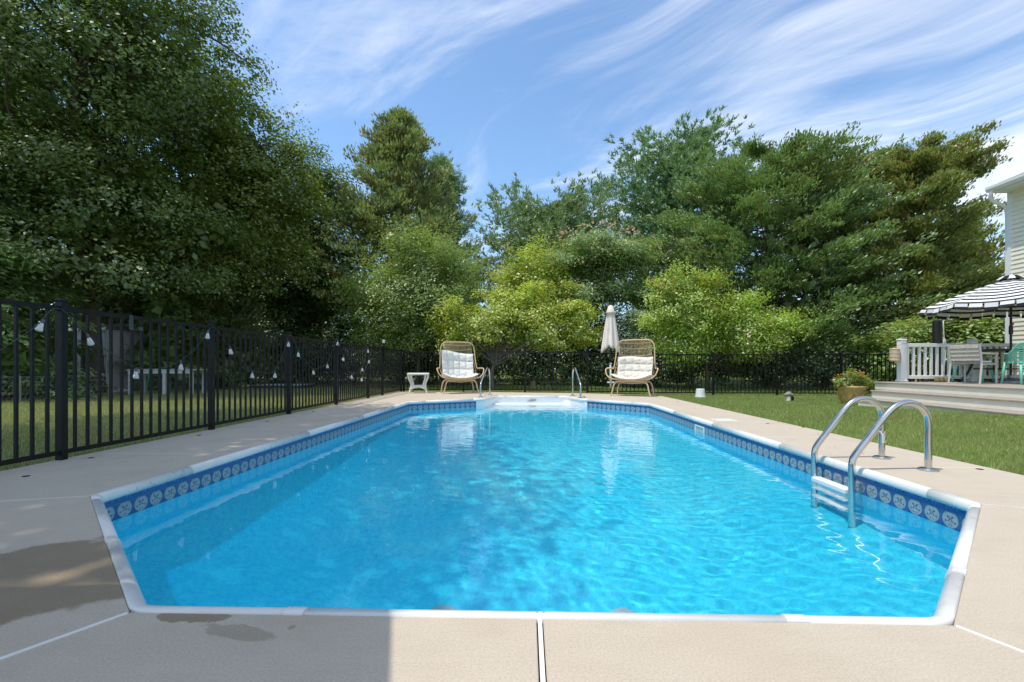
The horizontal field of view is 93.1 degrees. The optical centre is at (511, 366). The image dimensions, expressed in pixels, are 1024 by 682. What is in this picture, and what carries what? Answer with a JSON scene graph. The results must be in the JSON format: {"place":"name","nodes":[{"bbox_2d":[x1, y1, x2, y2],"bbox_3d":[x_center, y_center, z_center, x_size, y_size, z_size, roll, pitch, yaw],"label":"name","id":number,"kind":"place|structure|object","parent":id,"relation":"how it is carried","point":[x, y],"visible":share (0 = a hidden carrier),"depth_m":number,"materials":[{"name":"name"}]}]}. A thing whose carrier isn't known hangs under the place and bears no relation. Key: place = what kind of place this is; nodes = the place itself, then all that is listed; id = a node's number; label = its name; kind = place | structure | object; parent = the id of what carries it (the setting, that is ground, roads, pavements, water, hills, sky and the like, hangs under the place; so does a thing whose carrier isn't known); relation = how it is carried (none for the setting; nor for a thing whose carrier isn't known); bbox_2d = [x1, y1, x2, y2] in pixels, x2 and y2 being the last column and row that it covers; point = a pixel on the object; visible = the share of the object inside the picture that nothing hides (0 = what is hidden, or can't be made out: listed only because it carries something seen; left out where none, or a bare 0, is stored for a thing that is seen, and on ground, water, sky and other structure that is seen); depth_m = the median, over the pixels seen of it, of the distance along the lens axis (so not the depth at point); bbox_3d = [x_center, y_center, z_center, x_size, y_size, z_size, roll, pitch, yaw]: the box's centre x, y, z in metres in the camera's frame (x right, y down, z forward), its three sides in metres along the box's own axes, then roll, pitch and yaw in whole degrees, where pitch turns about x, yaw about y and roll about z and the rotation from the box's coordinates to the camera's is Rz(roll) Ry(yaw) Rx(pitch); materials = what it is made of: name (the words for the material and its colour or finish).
{"place":"outdoors","nodes":[
{"label":"outdoors","id":0,"kind":"place"},
{"bbox_2d":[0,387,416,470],"bbox_3d":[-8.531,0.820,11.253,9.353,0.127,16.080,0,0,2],"label":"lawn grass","id":1,"kind":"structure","parent":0,"point":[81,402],"depth_m":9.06,"materials":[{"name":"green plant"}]},
{"bbox_2d":[0,392,1023,681],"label":"pool deck","id":2,"kind":"structure","parent":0,"point":[66,614],"depth_m":1.56,"materials":[{"name":"concrete"}]},
{"bbox_2d":[407,373,429,392],"bbox_3d":[-2.993,0.534,15.517,0.690,0.648,0.520,0,0,-8],"label":"side table","id":3,"kind":"object","parent":2,"relation":"on","point":[411,381],"visible":0.99,"depth_m":15.31,"materials":[{"name":"white plastic"}]},
{"bbox_2d":[436,341,483,393],"bbox_3d":[-1.694,0.028,15.449,1.521,1.658,0.856,0,0,-18],"label":"rattan chair","id":4,"kind":"object","parent":2,"relation":"on","point":[471,379],"visible":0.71,"depth_m":15.45,"materials":[{"name":"beige wicker"}]},
{"bbox_2d":[441,350,477,377],"bbox_3d":[-1.663,-0.036,15.357,1.122,0.961,0.701,0,0,-18],"label":"chair cushion","id":5,"kind":"object","parent":4,"relation":"on","point":[456,365],"visible":0.84,"depth_m":15.50,"materials":[{"name":"white fabric"}]},
{"bbox_2d":[478,367,491,396],"bbox_3d":[-0.762,0.437,13.869,0.148,0.827,1.146,0,0,12],"label":"handrail","id":6,"kind":"object","parent":2,"relation":"on","point":[488,368],"visible":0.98,"depth_m":14.02,"materials":[{"name":"silver metal"}]},
{"bbox_2d":[91,396,980,625],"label":"swimming pool","id":7,"kind":"structure","parent":2,"relation":"in","point":[958,513],"depth_m":3.45,"materials":[{"name":"white plastic"}]},
{"bbox_2d":[112,404,959,616],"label":"pool water","id":8,"kind":"structure","parent":7,"relation":"in","point":[539,507],"depth_m":3.14,"materials":[{"name":"blue liquid"}]},
{"bbox_2d":[811,396,939,495],"bbox_3d":[3.119,1.136,4.238,0.730,1.728,0.664,0,0,2],"label":"pool ladder","id":9,"kind":"object","parent":7,"relation":"on","point":[879,426],"visible":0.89,"depth_m":3.98,"materials":[{"name":"silver metal"}]},
{"bbox_2d":[570,367,582,397],"bbox_3d":[1.794,0.437,13.502,0.149,0.826,1.215,0,0,-4],"label":"handrail","id":10,"kind":"object","parent":2,"relation":"on","point":[574,368],"visible":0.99,"depth_m":13.64,"materials":[{"name":"silver metal"}]},
{"bbox_2d":[605,339,658,396],"bbox_3d":[3.533,0.028,14.091,1.521,1.658,0.856,0,0,28],"label":"rattan chair","id":11,"kind":"object","parent":2,"relation":"on","point":[646,346],"visible":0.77,"depth_m":14.13,"materials":[{"name":"beige wicker"}]},
{"bbox_2d":[611,356,653,380],"bbox_3d":[3.488,0.074,14.006,1.122,0.742,0.701,0,0,28],"label":"chair cushion","id":12,"kind":"object","parent":11,"relation":"on","point":[631,367],"visible":0.83,"depth_m":14.15,"materials":[{"name":"beige fabric"}]},
{"bbox_2d":[0,368,1023,472],"bbox_3d":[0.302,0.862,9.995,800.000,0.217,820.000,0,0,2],"label":"lawn","id":13,"kind":"structure","parent":0,"point":[6,397],"depth_m":7.88,"materials":[{"name":"green plant"}]},
{"bbox_2d":[12,336,79,381],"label":"shrub","id":14,"kind":"object","parent":13,"relation":"on","point":[70,361],"visible":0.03,"depth_m":17.24,"materials":[{"name":"green plant"}]},
{"bbox_2d":[0,132,118,401],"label":"hemlock tree","id":15,"kind":"object","parent":13,"relation":"on","point":[7,272],"visible":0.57,"depth_m":13.04,"materials":[{"name":"green plant"}]},
{"bbox_2d":[0,82,163,377],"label":"oak tree","id":16,"kind":"object","parent":13,"relation":"on","point":[52,209],"depth_m":20.44,"materials":[{"name":"green plant"}]},
{"bbox_2d":[37,174,163,377],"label":"red cedar tree","id":17,"kind":"object","parent":13,"relation":"on","point":[124,300],"visible":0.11,"depth_m":18.62,"materials":[{"name":"green plant"}]},
{"bbox_2d":[2,373,206,401],"bbox_3d":[-11.424,0.615,13.329,0.290,0.770,7.738,0,0,11],"label":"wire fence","id":18,"kind":"object","parent":13,"relation":"on","point":[20,380],"visible":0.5,"depth_m":13.17,"materials":[{"name":"grey metal"}]},
{"bbox_2d":[68,323,148,390],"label":"garden shed","id":19,"kind":"structure","parent":13,"relation":"on","point":[116,343],"depth_m":16.96,"materials":[{"name":"grey"}]},
{"bbox_2d":[0,0,297,393],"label":"oak tree","id":20,"kind":"object","parent":13,"relation":"on","point":[25,68],"visible":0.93,"depth_m":14.52,"materials":[{"name":"green plant"}]},
{"bbox_2d":[126,369,207,394],"bbox_3d":[-10.828,0.485,15.284,1.940,0.790,0.840,0,0,-6],"label":"work table","id":21,"kind":"object","parent":13,"relation":"on","point":[155,371],"visible":0.63,"depth_m":14.90,"materials":[{"name":"paint"}]},
{"bbox_2d":[106,244,258,391],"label":"hemlock tree","id":22,"kind":"object","parent":13,"relation":"on","point":[180,309],"visible":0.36,"depth_m":17.34,"materials":[{"name":"green plant"}]},
{"bbox_2d":[47,11,341,386],"bbox_3d":[-11.462,-5.912,18.707,9.220,14.063,8.392,0,0,2],"label":"oak tree","id":23,"kind":"object","parent":13,"relation":"on","point":[257,185],"visible":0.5,"depth_m":18.31,"materials":[{"name":"green plant"}]},
{"bbox_2d":[0,298,402,465],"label":"metal fence","id":24,"kind":"object","parent":13,"relation":"on","point":[62,451],"visible":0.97,"depth_m":5.72,"materials":[{"name":"black metal"}]},
{"bbox_2d":[125,315,142,330],"bbox_3d":[-4.053,-0.464,5.209,0.094,0.164,0.146,0,0,2],"label":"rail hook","id":25,"kind":"object","parent":24,"relation":"attached to","point":[130,319],"visible":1,"depth_m":5.16,"materials":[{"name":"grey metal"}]},
{"bbox_2d":[1,308,369,380],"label":"string lights","id":26,"kind":"object","parent":24,"relation":"hanging from","point":[40,327],"visible":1,"depth_m":5.83,"materials":[{"name":"white"}]},
{"bbox_2d":[382,340,384,361],"bbox_3d":[-3.771,-0.460,14.270,0.070,0.640,0.070,0,0,2],"label":"gate latch","id":27,"kind":"object","parent":24,"relation":"attached to","point":[383,341],"visible":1,"depth_m":14.24,"materials":[{"name":"grey metal"}]},
{"bbox_2d":[146,210,301,385],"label":"red cedar tree","id":28,"kind":"object","parent":13,"relation":"on","point":[241,315],"visible":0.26,"depth_m":18.63,"materials":[{"name":"green plant"}]},
{"bbox_2d":[136,201,347,379],"bbox_3d":[-15.991,-5.310,27.386,15.405,13.089,9.171,0,0,2],"label":"oak tree","id":29,"kind":"object","parent":13,"relation":"on","point":[277,322],"visible":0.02,"depth_m":27.00,"materials":[{"name":"green plant"}]},
{"bbox_2d":[242,310,300,384],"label":"shrub","id":30,"kind":"object","parent":13,"relation":"on","point":[275,325],"visible":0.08,"depth_m":23.81,"materials":[{"name":"green plant"}]},
{"bbox_2d":[252,384,313,388],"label":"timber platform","id":31,"kind":"structure","parent":13,"relation":"on","point":[262,386],"depth_m":18.91,"materials":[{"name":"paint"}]},
{"bbox_2d":[252,324,332,383],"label":"shrub","id":32,"kind":"object","parent":13,"relation":"on","point":[262,354],"visible":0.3,"depth_m":22.50,"materials":[{"name":"green plant"}]},
{"bbox_2d":[240,127,377,382],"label":"oak tree","id":33,"kind":"object","parent":13,"relation":"on","point":[333,255],"visible":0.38,"depth_m":24.53,"materials":[{"name":"green plant"}]},
{"bbox_2d":[277,298,362,383],"bbox_3d":[-9.702,-0.777,24.905,4.566,5.554,3.048,0,0,2],"label":"shrub","id":34,"kind":"object","parent":13,"relation":"on","point":[310,327],"visible":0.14,"depth_m":24.64,"materials":[{"name":"green plant"}]},
{"bbox_2d":[311,298,397,384],"bbox_3d":[-7.596,-0.792,23.929,4.747,5.092,3.083,0,0,2],"label":"shrub","id":35,"kind":"object","parent":13,"relation":"on","point":[333,334],"visible":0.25,"depth_m":23.55,"materials":[{"name":"green plant"}]},
{"bbox_2d":[274,104,512,381],"bbox_3d":[-6.364,-6.648,27.430,13.070,15.495,13.012,0,0,2],"label":"red cedar tree","id":36,"kind":"object","parent":13,"relation":"on","point":[392,153],"visible":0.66,"depth_m":25.55,"materials":[{"name":"green plant"}]},
{"bbox_2d":[356,305,440,383],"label":"shrub","id":37,"kind":"object","parent":13,"relation":"on","point":[414,361],"visible":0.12,"depth_m":23.15,"materials":[{"name":"green plant"}]},
{"bbox_2d":[326,217,496,384],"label":"privet tree","id":38,"kind":"object","parent":13,"relation":"on","point":[417,284],"visible":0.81,"depth_m":19.81,"materials":[{"name":"green plant"}]},
{"bbox_2d":[407,313,487,384],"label":"shrub","id":39,"kind":"object","parent":13,"relation":"on","point":[430,355],"visible":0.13,"depth_m":23.18,"materials":[{"name":"green plant"}]},
{"bbox_2d":[411,150,499,378],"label":"pine tree","id":40,"kind":"object","parent":13,"relation":"on","point":[456,181],"visible":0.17,"depth_m":31.06,"materials":[{"name":"green plant"}]},
{"bbox_2d":[70,314,879,377],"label":"distant woods","id":41,"kind":"object","parent":13,"relation":"on","point":[567,368],"depth_m":45.37,"materials":[{"name":"green plant"}]},
{"bbox_2d":[422,278,604,388],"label":"dogwood tree","id":42,"kind":"object","parent":13,"relation":"on","point":[532,319],"visible":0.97,"depth_m":18.38,"materials":[{"name":"green plant"}]},
{"bbox_2d":[464,340,567,385],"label":"shrub","id":43,"kind":"object","parent":13,"relation":"on","point":[498,368],"visible":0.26,"depth_m":22.29,"materials":[{"name":"green plant"}]},
{"bbox_2d":[483,224,584,384],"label":"maple tree","id":44,"kind":"object","parent":13,"relation":"on","point":[518,276],"visible":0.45,"depth_m":22.55,"materials":[{"name":"green plant"}]},
{"bbox_2d":[461,167,651,379],"bbox_3d":[2.570,-5.209,30.255,11.976,12.618,12.876,0,0,2],"label":"pine tree","id":45,"kind":"object","parent":13,"relation":"on","point":[558,215],"visible":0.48,"depth_m":28.16,"materials":[{"name":"green plant"}]},
{"bbox_2d":[512,288,625,386],"bbox_3d":[2.747,-0.978,22.133,5.486,5.072,3.004,0,0,2],"label":"shrub","id":46,"kind":"object","parent":13,"relation":"on","point":[565,361],"visible":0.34,"depth_m":21.66,"materials":[{"name":"green plant"}]},
{"bbox_2d":[520,221,678,384],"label":"mimosa tree","id":47,"kind":"object","parent":13,"relation":"on","point":[616,255],"visible":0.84,"depth_m":23.32,"materials":[{"name":"green plant"}]},
{"bbox_2d":[607,363,613,387],"bbox_3d":[3.246,0.300,16.040,0.230,0.840,0.238,0,0,2],"label":"parasol base","id":48,"kind":"object","parent":13,"relation":"on","point":[610,382],"visible":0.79,"depth_m":15.94,"materials":[{"name":"white metal"}]},
{"bbox_2d":[601,302,620,362],"bbox_3d":[3.245,-0.775,15.962,0.604,2.650,0.604,0,0,-21],"label":"parasol","id":49,"kind":"object","parent":48,"relation":"in","point":[610,339],"visible":0.99,"depth_m":15.82,"materials":[{"name":"beige fabric"}]},
{"bbox_2d":[580,301,670,387],"bbox_3d":[5.622,-0.735,21.665,5.279,4.513,3.237,0,0,2],"label":"shrub","id":50,"kind":"object","parent":13,"relation":"on","point":[631,333],"visible":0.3,"depth_m":21.47,"materials":[{"name":"green plant"}]},
{"bbox_2d":[403,349,966,395],"bbox_3d":[5.670,0.315,16.136,18.736,1.770,0.076,0,0,2],"label":"metal fence","id":51,"kind":"object","parent":13,"relation":"on","point":[713,354],"visible":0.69,"depth_m":16.10,"materials":[{"name":"black metal"}]},
{"bbox_2d":[588,105,783,380],"bbox_3d":[11.284,-7.267,31.514,12.420,16.734,13.146,0,0,43],"label":"pine tree","id":52,"kind":"object","parent":13,"relation":"on","point":[672,167],"visible":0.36,"depth_m":29.96,"materials":[{"name":"green plant"}]},
{"bbox_2d":[639,341,752,388],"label":"shrub","id":53,"kind":"object","parent":13,"relation":"on","point":[679,373],"visible":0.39,"depth_m":20.94,"materials":[{"name":"green plant"}]},
{"bbox_2d":[695,389,705,397],"bbox_3d":[5.641,0.814,14.536,0.314,0.283,0.314,0,0,2],"label":"bucket","id":54,"kind":"object","parent":13,"relation":"on","point":[700,393],"visible":0.95,"depth_m":14.43,"materials":[{"name":"white plastic"}]},
{"bbox_2d":[634,257,821,390],"bbox_3d":[8.216,-1.541,19.188,7.028,5.297,3.470,0,0,2],"label":"magnolia shrub","id":55,"kind":"object","parent":13,"relation":"on","point":[698,323],"visible":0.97,"depth_m":18.56,"materials":[{"name":"green plant"}]},
{"bbox_2d":[707,338,818,389],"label":"shrub","id":56,"kind":"object","parent":13,"relation":"on","point":[755,369],"visible":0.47,"depth_m":20.21,"materials":[{"name":"green plant"}]},
{"bbox_2d":[784,392,793,400],"bbox_3d":[7.403,0.815,12.982,0.245,0.286,0.170,0,0,2],"label":"garden light","id":57,"kind":"object","parent":13,"relation":"on","point":[789,396],"visible":0.96,"depth_m":12.94,"materials":[{"name":"white plastic"}]},
{"bbox_2d":[637,121,947,385],"bbox_3d":[13.018,-4.925,23.600,13.881,12.050,14.553,0,0,2],"label":"cedar tree","id":58,"kind":"object","parent":13,"relation":"on","point":[744,197],"visible":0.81,"depth_m":21.40,"materials":[{"name":"green plant"}]},
{"bbox_2d":[771,330,887,389],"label":"shrub","id":59,"kind":"object","parent":13,"relation":"on","point":[831,350],"visible":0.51,"depth_m":19.51,"materials":[{"name":"green plant"}]},
{"bbox_2d":[645,393,1023,474],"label":"lawn grass","id":60,"kind":"structure","parent":13,"relation":"on","point":[799,402],"depth_m":7.22,"materials":[{"name":"green plant"}]},
{"bbox_2d":[753,147,939,384],"bbox_3d":[16.495,-5.025,25.591,8.946,12.250,8.436,0,0,2],"label":"cedar tree","id":61,"kind":"object","parent":13,"relation":"on","point":[832,234],"visible":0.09,"depth_m":23.77,"materials":[{"name":"green plant"}]},
{"bbox_2d":[830,367,876,404],"bbox_3d":[8.222,0.468,11.655,1.091,0.885,0.712,0,0,2],"label":"flower pot","id":62,"kind":"object","parent":13,"relation":"on","point":[852,387],"visible":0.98,"depth_m":11.53,"materials":[{"name":"ceramic"}]},
{"bbox_2d":[834,310,931,389],"bbox_3d":[14.830,-0.557,18.742,3.899,3.436,3.533,0,0,2],"label":"hedge shrub","id":63,"kind":"object","parent":13,"relation":"on","point":[880,343],"visible":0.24,"depth_m":18.57,"materials":[{"name":"green plant"}]},
{"bbox_2d":[817,120,1014,353],"bbox_3d":[19.228,-5.138,23.418,8.189,12.494,7.851,0,0,44],"label":"cedar tree","id":64,"kind":"object","parent":13,"relation":"on","point":[951,168],"visible":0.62,"depth_m":21.81,"materials":[{"name":"green plant"}]},
{"bbox_2d":[872,316,990,381],"bbox_3d":[14.959,-0.433,17.138,3.882,3.342,3.112,0,0,2],"label":"hedge shrub","id":65,"kind":"object","parent":13,"relation":"on","point":[916,334],"visible":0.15,"depth_m":16.86,"materials":[{"name":"green plant"}]},
{"bbox_2d":[858,382,1023,416],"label":"raised deck","id":66,"kind":"structure","parent":13,"relation":"on","point":[992,398],"depth_m":8.98,"materials":[{"name":"beige wood"}]},
{"bbox_2d":[895,339,1023,381],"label":"deck railing","id":67,"kind":"object","parent":66,"relation":"on","point":[903,375],"visible":0.69,"depth_m":11.10,"materials":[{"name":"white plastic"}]},
{"bbox_2d":[889,342,907,360],"bbox_3d":[8.852,-0.330,11.098,0.408,0.432,0.207,0,0,2],"label":"wicker lantern","id":68,"kind":"object","parent":67,"relation":"hanging from","point":[894,353],"visible":1,"depth_m":11.03,"materials":[{"name":"wicker"}]},
{"bbox_2d":[918,274,1023,382],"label":"striped parasol","id":69,"kind":"object","parent":66,"relation":"on","point":[1003,296],"visible":0.98,"depth_m":10.45,"materials":[{"name":"fabric"}]},
{"bbox_2d":[951,355,993,382],"bbox_3d":[10.278,-0.053,10.907,0.702,0.826,0.678,0,0,-28],"label":"tub chair","id":70,"kind":"object","parent":66,"relation":"on","point":[983,356],"visible":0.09,"depth_m":10.88,"materials":[{"name":"green plastic"}]},
{"bbox_2d":[948,344,998,383],"bbox_3d":[9.448,-0.039,9.963,0.596,0.795,0.574,0,0,-20],"label":"armchair","id":71,"kind":"object","parent":66,"relation":"on","point":[960,353],"visible":0.95,"depth_m":9.85,"materials":[{"name":"grey wood"}]},
{"bbox_2d":[955,361,991,362],"bbox_3d":[9.479,-0.093,9.974,0.410,0.032,0.420,0,0,-20],"label":"seat pad","id":72,"kind":"object","parent":71,"relation":"on","point":[972,361],"visible":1,"depth_m":9.84,"materials":[{"name":"white fabric"}]},
{"bbox_2d":[958,349,1023,382],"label":"garden table","id":73,"kind":"object","parent":66,"relation":"on","point":[988,350],"visible":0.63,"depth_m":10.51,"materials":[{"name":"black plastic"}]},
{"bbox_2d":[932,318,951,381],"bbox_3d":[10.842,-0.144,12.222,0.394,2.147,0.195,0,0,36],"label":"garden shower","id":74,"kind":"object","parent":13,"relation":"on","point":[938,335],"visible":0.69,"depth_m":12.21,"materials":[{"name":"black plastic"}]},
{"bbox_2d":[892,293,1004,381],"bbox_3d":[15.485,-0.595,16.771,3.775,3.733,3.312,0,0,2],"label":"hedge shrub","id":75,"kind":"object","parent":13,"relation":"on","point":[952,332],"visible":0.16,"depth_m":16.23,"materials":[{"name":"green plant"}]},
{"bbox_2d":[893,216,1004,323],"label":"cedar tree","id":76,"kind":"object","parent":13,"relation":"on","point":[987,249],"visible":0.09,"depth_m":24.79,"materials":[{"name":"green plant"}]},
{"bbox_2d":[944,314,1004,381],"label":"hedge shrub","id":77,"kind":"object","parent":13,"relation":"on","point":[997,336],"visible":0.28,"depth_m":15.56,"materials":[{"name":"green plant"}]},
{"bbox_2d":[990,313,1004,381],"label":"hedge shrub","id":78,"kind":"object","parent":13,"relation":"on","point":[1002,334],"visible":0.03,"depth_m":15.51,"materials":[{"name":"green plant"}]},
{"bbox_2d":[0,0,1023,366],"label":"sky","id":79,"kind":"structure","parent":0,"point":[534,90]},
{"bbox_2d":[530,381,535,388],"bbox_3d":[0.821,0.750,18.984,0.220,0.360,0.220,0,0,2],"label":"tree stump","id":80,"kind":"object","parent":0,"point":[532,385],"visible":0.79,"depth_m":18.90,"materials":[{"name":"brown wood"}]},
{"bbox_2d":[297,384,871,395],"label":"lawn grass","id":81,"kind":"structure","parent":0,"point":[604,387],"depth_m":18.76,"materials":[{"name":"green plant"}]},
{"bbox_2d":[985,172,1023,374],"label":"house","id":82,"kind":"structure","parent":0,"point":[1012,187],"depth_m":12.24,"materials":[{"name":"beige"}]},
{"bbox_2d":[1000,342,1023,384],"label":"tub chair","id":83,"kind":"object","parent":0,"point":[1011,353],"visible":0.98,"depth_m":9.39,"materials":[{"name":"green plastic"}]}
]}

